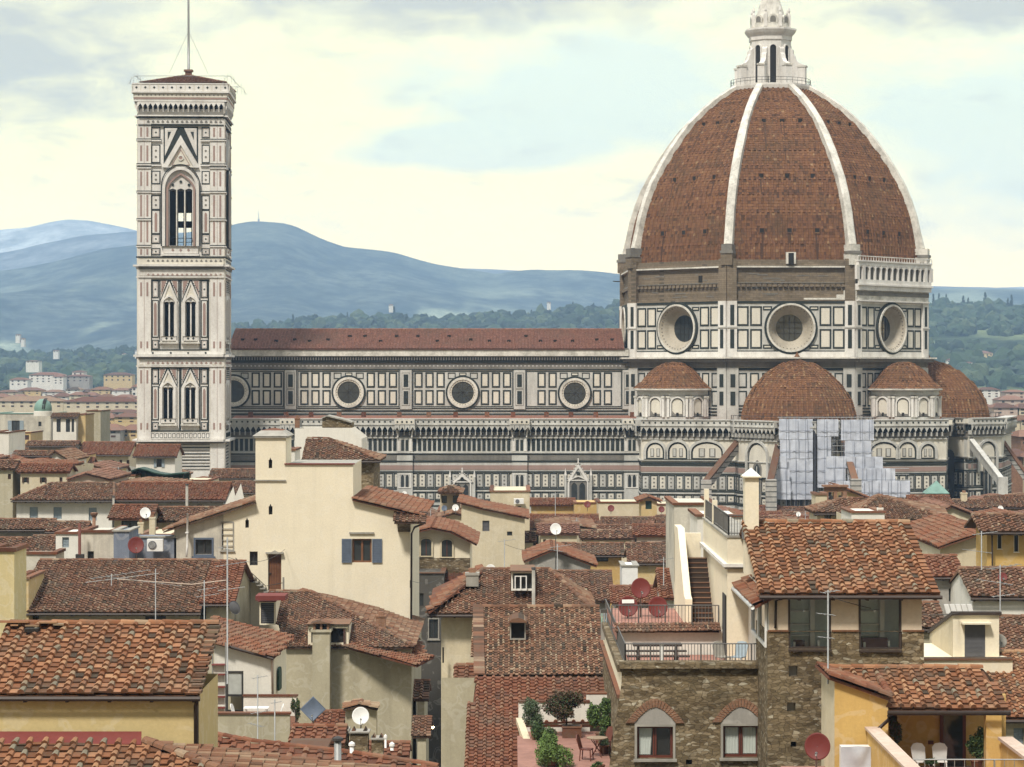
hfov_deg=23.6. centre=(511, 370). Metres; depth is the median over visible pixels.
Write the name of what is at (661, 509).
satellite dish
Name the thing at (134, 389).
villa
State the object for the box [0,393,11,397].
town house
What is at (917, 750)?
chair
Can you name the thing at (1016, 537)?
window
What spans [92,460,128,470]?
house
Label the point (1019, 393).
villa
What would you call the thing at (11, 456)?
house
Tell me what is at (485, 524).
window
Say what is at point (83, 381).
villa
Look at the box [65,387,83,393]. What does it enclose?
town house
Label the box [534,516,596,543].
house
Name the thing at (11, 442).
house
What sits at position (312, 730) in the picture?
house
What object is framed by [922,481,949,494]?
skylight pavilion
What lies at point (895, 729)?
climbing plant
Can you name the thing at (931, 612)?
house
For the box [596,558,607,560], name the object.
window
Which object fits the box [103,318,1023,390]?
wooded hills
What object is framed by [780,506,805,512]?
house
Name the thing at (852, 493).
house
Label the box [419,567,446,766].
house
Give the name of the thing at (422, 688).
house
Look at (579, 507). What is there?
house
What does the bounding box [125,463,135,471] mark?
house
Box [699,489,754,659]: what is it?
terrace turret
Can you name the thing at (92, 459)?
house
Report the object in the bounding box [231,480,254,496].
house
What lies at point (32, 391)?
town house
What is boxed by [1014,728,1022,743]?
window
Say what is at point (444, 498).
window
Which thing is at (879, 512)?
house
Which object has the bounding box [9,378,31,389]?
villa
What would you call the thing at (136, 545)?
satellite dish
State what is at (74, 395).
town house
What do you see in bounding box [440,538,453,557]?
window
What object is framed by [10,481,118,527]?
house
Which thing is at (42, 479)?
window
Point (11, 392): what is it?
town house
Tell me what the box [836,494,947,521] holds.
pavilion house
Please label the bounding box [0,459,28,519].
house
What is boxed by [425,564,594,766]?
house
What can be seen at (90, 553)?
window
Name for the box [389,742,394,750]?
vent pipe
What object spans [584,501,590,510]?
satellite dish
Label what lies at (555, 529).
satellite dish
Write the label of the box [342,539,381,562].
window
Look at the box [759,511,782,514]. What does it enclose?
house
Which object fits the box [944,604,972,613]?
skylight
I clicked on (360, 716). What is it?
satellite dish
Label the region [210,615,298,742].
terrace house
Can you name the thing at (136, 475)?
house
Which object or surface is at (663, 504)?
house
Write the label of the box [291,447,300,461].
house
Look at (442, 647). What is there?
window
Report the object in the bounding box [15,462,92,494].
house
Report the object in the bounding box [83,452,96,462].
house
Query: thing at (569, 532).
house
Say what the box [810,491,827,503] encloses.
house
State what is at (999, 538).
window
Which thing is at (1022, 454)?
town house
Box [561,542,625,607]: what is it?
house
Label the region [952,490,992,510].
house
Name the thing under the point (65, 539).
window
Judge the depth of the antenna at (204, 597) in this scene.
131.97 m
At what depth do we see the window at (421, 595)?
190.19 m
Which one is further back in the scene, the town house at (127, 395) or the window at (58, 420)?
the town house at (127, 395)
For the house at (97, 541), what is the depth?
161.00 m
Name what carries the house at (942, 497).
on the ground
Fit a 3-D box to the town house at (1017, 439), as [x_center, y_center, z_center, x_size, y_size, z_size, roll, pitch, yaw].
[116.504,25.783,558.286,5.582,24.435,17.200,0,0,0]
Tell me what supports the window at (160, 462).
in the house at (167, 458)
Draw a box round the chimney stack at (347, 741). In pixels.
[341,726,349,748]
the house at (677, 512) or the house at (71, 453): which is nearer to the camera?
the house at (677, 512)
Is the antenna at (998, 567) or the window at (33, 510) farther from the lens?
the window at (33, 510)
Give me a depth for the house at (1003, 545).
140.90 m
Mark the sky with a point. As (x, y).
(518, 135)
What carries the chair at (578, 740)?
on the terrace roof house at (484, 724)
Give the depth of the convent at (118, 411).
960.51 m
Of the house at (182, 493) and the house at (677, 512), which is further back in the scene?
the house at (182, 493)
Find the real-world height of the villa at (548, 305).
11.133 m
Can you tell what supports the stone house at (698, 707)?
on the ground
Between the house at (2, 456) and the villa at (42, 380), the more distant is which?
the villa at (42, 380)
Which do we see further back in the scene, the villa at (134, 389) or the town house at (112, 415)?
the villa at (134, 389)
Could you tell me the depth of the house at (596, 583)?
171.29 m
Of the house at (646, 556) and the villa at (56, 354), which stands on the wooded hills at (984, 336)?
the villa at (56, 354)
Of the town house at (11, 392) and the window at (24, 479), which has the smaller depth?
the window at (24, 479)
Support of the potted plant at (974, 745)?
on the loggia house at (952, 707)
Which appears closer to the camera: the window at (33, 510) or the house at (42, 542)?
the house at (42, 542)
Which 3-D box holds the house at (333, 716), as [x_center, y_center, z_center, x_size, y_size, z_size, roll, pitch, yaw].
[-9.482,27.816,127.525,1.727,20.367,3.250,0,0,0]
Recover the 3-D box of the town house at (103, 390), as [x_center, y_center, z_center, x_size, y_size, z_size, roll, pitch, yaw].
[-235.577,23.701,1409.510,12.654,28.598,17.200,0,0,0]
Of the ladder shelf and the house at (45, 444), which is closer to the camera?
the ladder shelf
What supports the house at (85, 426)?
on the ground
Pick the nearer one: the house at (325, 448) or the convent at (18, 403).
the house at (325, 448)
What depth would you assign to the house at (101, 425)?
420.94 m
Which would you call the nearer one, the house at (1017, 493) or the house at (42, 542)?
the house at (42, 542)
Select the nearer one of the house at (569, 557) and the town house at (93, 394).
the house at (569, 557)
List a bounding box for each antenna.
[86,569,158,584]
[112,569,177,619]
[196,580,218,618]
[216,537,247,683]
[247,675,269,738]
[271,699,281,740]
[498,539,515,566]
[547,544,566,569]
[658,557,671,584]
[817,590,838,683]
[962,531,996,569]
[977,564,1021,611]
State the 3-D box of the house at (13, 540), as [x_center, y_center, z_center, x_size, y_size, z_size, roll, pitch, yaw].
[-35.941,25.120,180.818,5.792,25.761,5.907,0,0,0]
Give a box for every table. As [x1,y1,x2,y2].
[243,706,268,710]
[586,736,607,757]
[626,642,689,659]
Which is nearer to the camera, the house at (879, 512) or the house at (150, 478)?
the house at (879, 512)
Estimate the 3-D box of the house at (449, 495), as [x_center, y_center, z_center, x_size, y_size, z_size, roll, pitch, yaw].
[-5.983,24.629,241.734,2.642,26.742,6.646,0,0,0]
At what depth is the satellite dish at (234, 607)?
145.90 m
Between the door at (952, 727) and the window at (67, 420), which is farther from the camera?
the window at (67, 420)
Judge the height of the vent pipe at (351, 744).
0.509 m
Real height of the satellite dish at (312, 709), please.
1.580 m
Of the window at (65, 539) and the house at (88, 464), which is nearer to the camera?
the window at (65, 539)
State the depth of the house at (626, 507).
290.00 m
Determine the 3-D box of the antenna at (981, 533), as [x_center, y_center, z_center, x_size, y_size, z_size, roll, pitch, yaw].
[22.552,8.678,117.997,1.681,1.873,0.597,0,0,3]
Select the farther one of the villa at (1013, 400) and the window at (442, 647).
the villa at (1013, 400)
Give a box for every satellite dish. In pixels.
[128,537,143,557]
[140,507,150,520]
[229,601,239,620]
[300,696,325,722]
[352,707,368,728]
[452,504,458,513]
[550,523,560,568]
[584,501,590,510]
[608,505,613,511]
[618,596,637,617]
[631,578,650,616]
[648,596,667,616]
[658,506,664,513]
[804,733,829,766]
[998,572,1006,580]
[999,634,1006,648]
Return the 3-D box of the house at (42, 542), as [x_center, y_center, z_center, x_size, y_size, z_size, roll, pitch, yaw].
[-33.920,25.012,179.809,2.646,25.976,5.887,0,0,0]
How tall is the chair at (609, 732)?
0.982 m
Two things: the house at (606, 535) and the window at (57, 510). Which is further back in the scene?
the house at (606, 535)
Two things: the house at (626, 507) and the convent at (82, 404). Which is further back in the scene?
the convent at (82, 404)
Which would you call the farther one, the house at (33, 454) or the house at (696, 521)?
the house at (33, 454)
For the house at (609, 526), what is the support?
on the ground
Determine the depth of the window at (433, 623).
190.14 m
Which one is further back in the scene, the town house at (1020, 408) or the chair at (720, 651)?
the town house at (1020, 408)
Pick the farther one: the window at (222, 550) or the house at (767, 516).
the house at (767, 516)
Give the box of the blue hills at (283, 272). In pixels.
[0,221,1023,352]
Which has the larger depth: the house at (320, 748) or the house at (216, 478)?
the house at (216, 478)
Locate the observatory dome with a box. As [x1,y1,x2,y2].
[34,398,51,415]
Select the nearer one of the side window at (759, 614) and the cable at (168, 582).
the side window at (759, 614)
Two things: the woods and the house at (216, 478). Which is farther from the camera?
the woods
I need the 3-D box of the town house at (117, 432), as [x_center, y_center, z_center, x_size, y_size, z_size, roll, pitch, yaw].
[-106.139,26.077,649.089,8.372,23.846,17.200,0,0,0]
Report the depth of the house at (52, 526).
195.18 m
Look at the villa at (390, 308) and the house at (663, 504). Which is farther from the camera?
the villa at (390, 308)
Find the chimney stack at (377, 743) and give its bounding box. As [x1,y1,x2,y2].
[370,733,383,753]
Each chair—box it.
[576,734,593,760]
[595,726,612,751]
[712,641,730,659]
[730,641,747,659]
[910,743,929,765]
[932,743,946,766]
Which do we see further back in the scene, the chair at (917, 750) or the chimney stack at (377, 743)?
the chimney stack at (377, 743)
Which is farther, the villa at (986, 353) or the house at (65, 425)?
the villa at (986, 353)
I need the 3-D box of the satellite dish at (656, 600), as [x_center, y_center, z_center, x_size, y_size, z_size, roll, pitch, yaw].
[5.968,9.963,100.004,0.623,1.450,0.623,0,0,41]
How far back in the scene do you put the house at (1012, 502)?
246.35 m
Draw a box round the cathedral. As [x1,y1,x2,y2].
[230,0,1023,512]
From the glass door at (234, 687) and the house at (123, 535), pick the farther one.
the house at (123, 535)
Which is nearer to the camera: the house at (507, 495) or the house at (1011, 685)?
the house at (1011, 685)
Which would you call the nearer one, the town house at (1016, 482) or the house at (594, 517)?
the house at (594, 517)
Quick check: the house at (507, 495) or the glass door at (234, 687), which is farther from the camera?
the house at (507, 495)
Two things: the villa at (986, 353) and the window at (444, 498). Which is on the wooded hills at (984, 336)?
the villa at (986, 353)
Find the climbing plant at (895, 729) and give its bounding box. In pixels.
[889,715,902,744]
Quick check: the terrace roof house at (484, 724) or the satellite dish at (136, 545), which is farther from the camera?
the satellite dish at (136, 545)
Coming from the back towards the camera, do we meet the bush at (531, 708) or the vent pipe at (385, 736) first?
the bush at (531, 708)
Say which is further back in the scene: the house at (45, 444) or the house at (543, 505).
the house at (45, 444)
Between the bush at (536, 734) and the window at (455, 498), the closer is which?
the bush at (536, 734)
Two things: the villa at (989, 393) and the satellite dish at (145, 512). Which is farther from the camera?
the villa at (989, 393)
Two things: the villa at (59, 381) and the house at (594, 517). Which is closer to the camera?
the house at (594, 517)
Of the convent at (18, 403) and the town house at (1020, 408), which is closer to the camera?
the town house at (1020, 408)
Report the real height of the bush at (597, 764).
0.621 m
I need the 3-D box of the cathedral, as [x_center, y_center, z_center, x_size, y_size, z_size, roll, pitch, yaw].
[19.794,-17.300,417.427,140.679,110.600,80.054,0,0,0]
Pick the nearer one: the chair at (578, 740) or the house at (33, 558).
the chair at (578, 740)
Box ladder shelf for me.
[211,642,225,710]
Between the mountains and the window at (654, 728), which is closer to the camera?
the window at (654, 728)
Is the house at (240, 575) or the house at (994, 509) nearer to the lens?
the house at (240, 575)
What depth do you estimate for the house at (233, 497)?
213.00 m
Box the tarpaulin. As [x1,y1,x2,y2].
[131,467,189,479]
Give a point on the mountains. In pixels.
(16, 239)
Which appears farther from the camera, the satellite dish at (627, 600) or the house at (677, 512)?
the house at (677, 512)
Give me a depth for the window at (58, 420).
398.52 m
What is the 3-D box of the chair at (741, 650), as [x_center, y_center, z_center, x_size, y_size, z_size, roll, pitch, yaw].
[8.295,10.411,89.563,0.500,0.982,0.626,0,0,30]
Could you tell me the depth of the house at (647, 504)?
262.00 m
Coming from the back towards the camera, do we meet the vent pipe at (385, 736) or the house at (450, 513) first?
the house at (450, 513)
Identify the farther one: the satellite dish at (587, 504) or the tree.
the tree
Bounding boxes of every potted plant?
[923,758,937,766]
[965,726,983,766]
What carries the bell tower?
on the ground
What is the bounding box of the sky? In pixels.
[0,0,1023,287]
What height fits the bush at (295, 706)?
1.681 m
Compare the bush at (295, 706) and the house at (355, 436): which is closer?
the bush at (295, 706)
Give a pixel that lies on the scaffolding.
(804, 469)
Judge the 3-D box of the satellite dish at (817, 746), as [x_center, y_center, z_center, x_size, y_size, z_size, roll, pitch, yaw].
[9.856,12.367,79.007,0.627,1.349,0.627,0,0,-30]
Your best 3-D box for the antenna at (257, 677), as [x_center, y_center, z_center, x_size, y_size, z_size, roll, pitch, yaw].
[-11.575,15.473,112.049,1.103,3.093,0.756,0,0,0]
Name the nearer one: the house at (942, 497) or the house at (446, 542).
the house at (446, 542)
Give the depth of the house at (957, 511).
210.00 m
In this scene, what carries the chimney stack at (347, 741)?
on the house at (312, 730)
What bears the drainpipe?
attached to the house at (65, 591)
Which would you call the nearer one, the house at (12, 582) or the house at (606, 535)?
the house at (12, 582)
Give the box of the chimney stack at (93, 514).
[90,512,97,524]
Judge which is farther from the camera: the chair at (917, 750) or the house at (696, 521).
the house at (696, 521)
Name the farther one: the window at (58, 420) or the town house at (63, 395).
the town house at (63, 395)
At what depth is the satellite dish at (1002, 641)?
99.53 m
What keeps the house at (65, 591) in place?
on the ground
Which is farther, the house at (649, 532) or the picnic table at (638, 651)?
the house at (649, 532)
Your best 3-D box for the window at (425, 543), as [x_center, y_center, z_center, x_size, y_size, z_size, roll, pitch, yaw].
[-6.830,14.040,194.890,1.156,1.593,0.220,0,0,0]
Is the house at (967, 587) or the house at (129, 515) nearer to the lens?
the house at (967, 587)
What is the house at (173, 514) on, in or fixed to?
on the ground
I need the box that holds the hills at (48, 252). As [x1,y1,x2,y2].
[0,231,1023,289]
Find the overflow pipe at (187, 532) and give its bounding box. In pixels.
[185,514,188,556]
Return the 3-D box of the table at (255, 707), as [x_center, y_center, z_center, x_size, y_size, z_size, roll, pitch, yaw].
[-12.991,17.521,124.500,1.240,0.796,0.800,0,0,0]
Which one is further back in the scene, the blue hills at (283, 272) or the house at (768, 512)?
the blue hills at (283, 272)
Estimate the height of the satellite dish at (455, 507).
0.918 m
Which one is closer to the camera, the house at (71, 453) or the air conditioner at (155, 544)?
the air conditioner at (155, 544)
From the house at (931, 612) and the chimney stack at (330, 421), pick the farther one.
the chimney stack at (330, 421)
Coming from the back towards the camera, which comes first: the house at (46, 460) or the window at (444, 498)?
the house at (46, 460)
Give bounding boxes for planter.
[561,724,581,737]
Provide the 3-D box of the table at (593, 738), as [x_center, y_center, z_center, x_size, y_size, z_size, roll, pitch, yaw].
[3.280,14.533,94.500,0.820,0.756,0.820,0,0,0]
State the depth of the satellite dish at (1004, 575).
124.04 m
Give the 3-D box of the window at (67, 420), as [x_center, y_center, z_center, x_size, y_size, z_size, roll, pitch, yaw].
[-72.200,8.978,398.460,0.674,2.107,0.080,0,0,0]
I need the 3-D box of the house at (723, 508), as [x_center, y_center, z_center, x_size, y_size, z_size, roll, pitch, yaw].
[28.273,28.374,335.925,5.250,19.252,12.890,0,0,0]
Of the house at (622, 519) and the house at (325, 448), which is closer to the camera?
the house at (325, 448)
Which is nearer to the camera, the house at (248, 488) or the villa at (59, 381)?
the house at (248, 488)
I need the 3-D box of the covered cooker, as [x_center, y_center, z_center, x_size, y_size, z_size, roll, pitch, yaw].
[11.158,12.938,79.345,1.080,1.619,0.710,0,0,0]
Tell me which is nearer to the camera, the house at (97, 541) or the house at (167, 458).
the house at (97, 541)
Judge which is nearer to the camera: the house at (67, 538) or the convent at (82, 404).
the house at (67, 538)
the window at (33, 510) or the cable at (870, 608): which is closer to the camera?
the cable at (870, 608)
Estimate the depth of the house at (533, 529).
248.93 m
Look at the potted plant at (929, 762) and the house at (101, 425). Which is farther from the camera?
the house at (101, 425)
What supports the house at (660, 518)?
on the ground
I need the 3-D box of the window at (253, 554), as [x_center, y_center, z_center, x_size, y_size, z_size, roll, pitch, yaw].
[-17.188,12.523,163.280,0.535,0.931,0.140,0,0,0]
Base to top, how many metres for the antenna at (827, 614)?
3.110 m
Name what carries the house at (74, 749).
on the ground
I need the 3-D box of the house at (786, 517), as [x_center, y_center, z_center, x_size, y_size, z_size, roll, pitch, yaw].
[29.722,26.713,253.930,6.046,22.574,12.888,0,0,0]
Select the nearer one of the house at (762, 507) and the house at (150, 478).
the house at (150, 478)
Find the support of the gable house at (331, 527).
on the ground
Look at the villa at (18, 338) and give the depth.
2900.00 m
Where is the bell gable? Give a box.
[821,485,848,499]
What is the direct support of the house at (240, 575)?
on the ground
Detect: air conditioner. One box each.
[147,539,163,550]
[514,498,523,503]
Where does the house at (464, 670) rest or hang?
on the ground
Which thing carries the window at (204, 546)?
in the gable house at (331, 527)
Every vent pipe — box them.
[332,736,342,759]
[348,741,354,754]
[384,734,386,747]
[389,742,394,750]
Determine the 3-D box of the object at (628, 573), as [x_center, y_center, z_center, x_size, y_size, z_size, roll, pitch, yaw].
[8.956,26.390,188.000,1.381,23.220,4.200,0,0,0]
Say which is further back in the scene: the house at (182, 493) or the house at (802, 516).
the house at (802, 516)
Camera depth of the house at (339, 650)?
150.30 m
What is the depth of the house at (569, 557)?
188.00 m
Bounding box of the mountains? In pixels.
[0,220,1023,288]
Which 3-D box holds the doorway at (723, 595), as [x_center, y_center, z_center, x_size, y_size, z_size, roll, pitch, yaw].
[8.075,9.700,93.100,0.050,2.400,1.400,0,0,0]
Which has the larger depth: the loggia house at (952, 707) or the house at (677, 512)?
the house at (677, 512)
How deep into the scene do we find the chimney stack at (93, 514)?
171.89 m
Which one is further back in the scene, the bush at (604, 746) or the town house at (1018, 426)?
the town house at (1018, 426)
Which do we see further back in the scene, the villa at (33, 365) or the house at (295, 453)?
the villa at (33, 365)
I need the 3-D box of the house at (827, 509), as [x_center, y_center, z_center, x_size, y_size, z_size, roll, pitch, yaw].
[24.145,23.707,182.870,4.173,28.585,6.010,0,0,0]
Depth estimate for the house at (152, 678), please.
71.25 m
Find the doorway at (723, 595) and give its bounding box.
[722,592,725,651]
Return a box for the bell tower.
[128,0,245,477]
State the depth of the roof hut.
98.00 m
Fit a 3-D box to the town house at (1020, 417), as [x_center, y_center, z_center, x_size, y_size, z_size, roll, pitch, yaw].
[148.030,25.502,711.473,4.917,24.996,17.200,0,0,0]
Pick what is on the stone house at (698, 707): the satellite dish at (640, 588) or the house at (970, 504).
the satellite dish at (640, 588)
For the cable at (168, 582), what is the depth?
147.97 m
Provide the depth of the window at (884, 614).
86.02 m
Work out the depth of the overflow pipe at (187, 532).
162.34 m
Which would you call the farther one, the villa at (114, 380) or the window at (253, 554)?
the villa at (114, 380)
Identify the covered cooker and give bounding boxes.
[839,745,870,766]
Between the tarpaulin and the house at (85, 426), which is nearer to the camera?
the tarpaulin
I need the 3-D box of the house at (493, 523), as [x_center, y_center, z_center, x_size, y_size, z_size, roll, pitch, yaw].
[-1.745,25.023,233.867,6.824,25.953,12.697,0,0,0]
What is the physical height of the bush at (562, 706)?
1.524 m
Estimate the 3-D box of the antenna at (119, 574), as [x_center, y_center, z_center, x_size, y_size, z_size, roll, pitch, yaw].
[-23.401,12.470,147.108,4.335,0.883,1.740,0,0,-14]
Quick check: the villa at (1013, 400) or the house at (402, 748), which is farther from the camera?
the villa at (1013, 400)
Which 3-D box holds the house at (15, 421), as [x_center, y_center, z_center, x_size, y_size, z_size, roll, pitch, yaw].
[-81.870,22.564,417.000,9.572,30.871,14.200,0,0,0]
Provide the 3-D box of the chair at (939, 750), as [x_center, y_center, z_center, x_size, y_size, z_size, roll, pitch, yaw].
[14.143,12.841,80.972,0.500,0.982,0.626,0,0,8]
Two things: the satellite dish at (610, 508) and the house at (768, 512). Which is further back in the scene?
the house at (768, 512)
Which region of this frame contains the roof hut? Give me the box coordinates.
[924,611,1013,672]
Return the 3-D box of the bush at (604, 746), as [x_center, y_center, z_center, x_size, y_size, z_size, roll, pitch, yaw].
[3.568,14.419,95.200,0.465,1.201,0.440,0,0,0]
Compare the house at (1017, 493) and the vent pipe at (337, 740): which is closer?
the vent pipe at (337, 740)
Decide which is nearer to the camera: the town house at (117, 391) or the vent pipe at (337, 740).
the vent pipe at (337, 740)
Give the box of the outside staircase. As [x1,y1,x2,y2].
[674,525,713,622]
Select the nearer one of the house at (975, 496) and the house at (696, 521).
the house at (696, 521)
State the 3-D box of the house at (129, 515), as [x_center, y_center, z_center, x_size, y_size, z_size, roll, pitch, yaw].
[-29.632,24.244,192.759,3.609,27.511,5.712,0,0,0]
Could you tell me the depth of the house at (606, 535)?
232.51 m
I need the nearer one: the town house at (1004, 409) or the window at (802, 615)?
the window at (802, 615)
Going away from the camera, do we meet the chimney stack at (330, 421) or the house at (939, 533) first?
the house at (939, 533)
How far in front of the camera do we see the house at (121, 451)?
331.98 m
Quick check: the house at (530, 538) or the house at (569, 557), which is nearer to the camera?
the house at (569, 557)
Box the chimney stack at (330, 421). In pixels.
[321,415,353,427]
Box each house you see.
[0,390,22,395]
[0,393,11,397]
[0,411,66,439]
[0,430,25,454]
[0,454,9,458]
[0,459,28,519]
[0,518,56,535]
[0,536,31,546]
[0,543,28,636]
[0,619,220,746]
[0,731,390,766]
[9,454,32,458]
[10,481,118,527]
[12,450,53,458]
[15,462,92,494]
[18,387,45,395]
[21,458,83,465]
[24,459,93,467]
[25,430,43,443]
[25,440,81,449]
[26,548,65,570]
[26,558,215,619]
[26,570,45,619]
[28,534,55,550]
[42,390,65,395]
[44,520,91,533]
[48,447,89,462]
[50,412,79,439]
[53,393,68,399]
[54,527,77,558]
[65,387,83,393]
[66,467,131,482]
[69,392,89,399]
[78,413,94,446]
[79,441,136,466]
[81,525,126,558]
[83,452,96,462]
[86,409,110,440]
[87,392,100,396]
[88,457,101,462]
[90,387,113,394]
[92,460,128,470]
[97,394,114,396]
[107,504,162,530]
[110,413,116,423]
[110,424,126,440]
[112,388,129,395]
[112,481,235,507]
[112,526,139,557]
[114,394,136,397]
[114,412,136,426]
[116,476,193,485]
[125,424,136,443]
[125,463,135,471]
[128,473,141,478]
[132,444,184,472]
[135,533,177,558]
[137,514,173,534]
[156,506,218,528]
[162,428,434,630]
[190,476,219,482]
[198,559,254,709]
[208,468,254,481]
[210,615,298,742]
[218,731,439,766]
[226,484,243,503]
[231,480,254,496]
[255,588,434,764]
[288,723,349,753]
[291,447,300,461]
[294,415,366,459]
[301,437,386,488]
[312,709,344,723]
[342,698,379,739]
[343,740,411,757]
[411,715,433,764]
[413,679,431,714]
[419,516,479,581]
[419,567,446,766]
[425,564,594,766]
[433,508,460,521]
[437,484,464,511]
[442,674,609,766]
[453,662,474,677]
[457,494,529,567]
[470,604,602,677]
[489,485,530,530]
[521,539,597,569]
[525,530,535,564]
[530,497,575,513]
[530,513,599,526]
[530,527,538,545]
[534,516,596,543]
[536,522,579,543]
[553,569,612,615]
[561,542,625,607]
[573,499,596,513]
[579,529,634,561]
[594,524,631,528]
[595,498,638,519]
[599,599,757,766]
[600,516,654,525]
[608,584,657,607]
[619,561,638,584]
[624,542,665,586]
[630,520,665,541]
[634,493,662,515]
[653,567,673,607]
[654,514,665,522]
[657,501,665,514]
[664,496,711,594]
[688,508,742,556]
[717,505,729,510]
[731,468,942,766]
[759,505,780,510]
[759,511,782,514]
[759,515,786,518]
[770,513,808,514]
[773,516,807,522]
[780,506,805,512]
[781,661,1023,766]
[783,511,806,513]
[787,515,808,518]
[804,496,863,522]
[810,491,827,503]
[828,482,869,498]
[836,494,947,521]
[839,504,885,518]
[905,494,953,503]
[910,513,975,568]
[918,496,972,519]
[922,553,962,616]
[922,600,943,642]
[949,566,1023,614]
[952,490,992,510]
[964,512,1023,565]
[969,495,982,498]
[973,507,1018,512]
[982,494,1023,510]
[986,649,1023,744]
[988,403,1018,416]
[994,415,1021,430]
[999,614,1023,648]
[1005,492,1023,494]
[1011,430,1023,450]
[1011,449,1023,492]
[1014,403,1023,414]
[1017,415,1023,429]
[1020,453,1023,492]
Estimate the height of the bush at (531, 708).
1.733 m
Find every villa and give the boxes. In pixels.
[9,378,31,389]
[15,334,20,342]
[21,338,25,346]
[26,360,41,371]
[29,372,66,390]
[52,374,67,390]
[53,350,59,358]
[67,374,92,389]
[72,371,86,374]
[104,372,134,388]
[132,384,136,395]
[389,304,392,312]
[547,302,550,309]
[978,387,999,404]
[982,351,992,357]
[991,396,1023,404]
[1000,390,1023,397]
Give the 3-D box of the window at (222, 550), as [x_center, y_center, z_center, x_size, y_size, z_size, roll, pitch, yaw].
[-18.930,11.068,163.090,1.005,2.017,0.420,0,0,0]
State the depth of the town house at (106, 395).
1150.47 m
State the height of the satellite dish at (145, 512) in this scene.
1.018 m
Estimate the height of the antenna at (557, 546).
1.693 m
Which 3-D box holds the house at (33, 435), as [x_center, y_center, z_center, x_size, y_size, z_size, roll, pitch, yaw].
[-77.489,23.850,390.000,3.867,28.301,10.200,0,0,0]
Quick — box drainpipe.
[75,523,83,557]
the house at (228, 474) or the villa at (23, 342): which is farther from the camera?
the villa at (23, 342)
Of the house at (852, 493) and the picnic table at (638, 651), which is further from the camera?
the house at (852, 493)
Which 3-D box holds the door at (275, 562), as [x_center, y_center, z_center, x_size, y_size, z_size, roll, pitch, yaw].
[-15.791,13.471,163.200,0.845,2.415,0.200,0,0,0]
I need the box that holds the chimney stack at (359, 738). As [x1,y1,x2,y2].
[348,726,370,751]
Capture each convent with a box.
[0,396,66,411]
[63,397,136,412]
[110,409,136,414]
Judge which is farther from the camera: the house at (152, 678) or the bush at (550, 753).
the bush at (550, 753)
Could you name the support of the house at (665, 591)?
on the ground
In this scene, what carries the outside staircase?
on the stone house at (698, 707)
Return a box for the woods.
[0,297,1023,389]
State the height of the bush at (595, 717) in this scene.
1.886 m
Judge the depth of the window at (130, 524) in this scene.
191.07 m
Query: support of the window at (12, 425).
in the house at (15, 421)
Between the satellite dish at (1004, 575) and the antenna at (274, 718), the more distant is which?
the satellite dish at (1004, 575)
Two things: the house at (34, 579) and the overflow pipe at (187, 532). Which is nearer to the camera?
the house at (34, 579)
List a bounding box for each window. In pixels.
[8,421,23,430]
[22,477,28,482]
[30,507,37,517]
[40,477,45,482]
[54,507,61,518]
[57,419,60,431]
[63,537,68,546]
[66,419,69,431]
[88,551,93,557]
[89,508,96,520]
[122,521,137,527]
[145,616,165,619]
[154,459,163,466]
[192,538,214,557]
[220,521,234,551]
[250,551,257,564]
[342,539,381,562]
[419,537,432,556]
[419,593,423,605]
[427,618,439,640]
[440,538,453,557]
[442,496,446,502]
[442,647,443,662]
[453,496,458,502]
[482,521,488,530]
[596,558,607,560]
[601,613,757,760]
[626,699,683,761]
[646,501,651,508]
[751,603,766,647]
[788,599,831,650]
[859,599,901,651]
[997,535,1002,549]
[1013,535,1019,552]
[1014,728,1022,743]
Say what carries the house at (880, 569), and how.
on the ground
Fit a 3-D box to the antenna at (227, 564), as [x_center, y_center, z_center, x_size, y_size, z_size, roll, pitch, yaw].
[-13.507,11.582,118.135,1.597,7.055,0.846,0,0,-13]
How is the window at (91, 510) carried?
in the house at (69, 501)
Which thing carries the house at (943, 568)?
on the ground
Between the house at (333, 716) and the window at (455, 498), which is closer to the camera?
the house at (333, 716)
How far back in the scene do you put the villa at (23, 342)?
2900.00 m
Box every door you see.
[226,671,242,710]
[269,554,280,588]
[940,715,965,765]
[965,625,984,656]
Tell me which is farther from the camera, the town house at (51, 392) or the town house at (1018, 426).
the town house at (51, 392)
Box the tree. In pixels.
[1010,294,1013,305]
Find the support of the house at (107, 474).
on the ground
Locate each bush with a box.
[290,698,300,722]
[521,696,544,738]
[530,720,557,746]
[534,730,574,766]
[540,689,584,724]
[585,697,610,743]
[590,761,604,766]
[598,728,609,753]
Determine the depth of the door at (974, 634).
98.04 m
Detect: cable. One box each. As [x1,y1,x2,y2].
[117,579,225,585]
[829,596,956,614]
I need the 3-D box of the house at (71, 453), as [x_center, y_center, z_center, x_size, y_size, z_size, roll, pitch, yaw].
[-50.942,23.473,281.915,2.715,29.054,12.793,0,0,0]
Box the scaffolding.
[776,417,909,505]
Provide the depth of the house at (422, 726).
146.69 m
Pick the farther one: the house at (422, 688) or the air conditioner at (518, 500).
the air conditioner at (518, 500)
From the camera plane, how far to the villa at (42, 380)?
1750.00 m
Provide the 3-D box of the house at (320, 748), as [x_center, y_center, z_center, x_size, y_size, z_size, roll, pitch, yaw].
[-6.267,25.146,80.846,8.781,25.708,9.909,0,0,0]

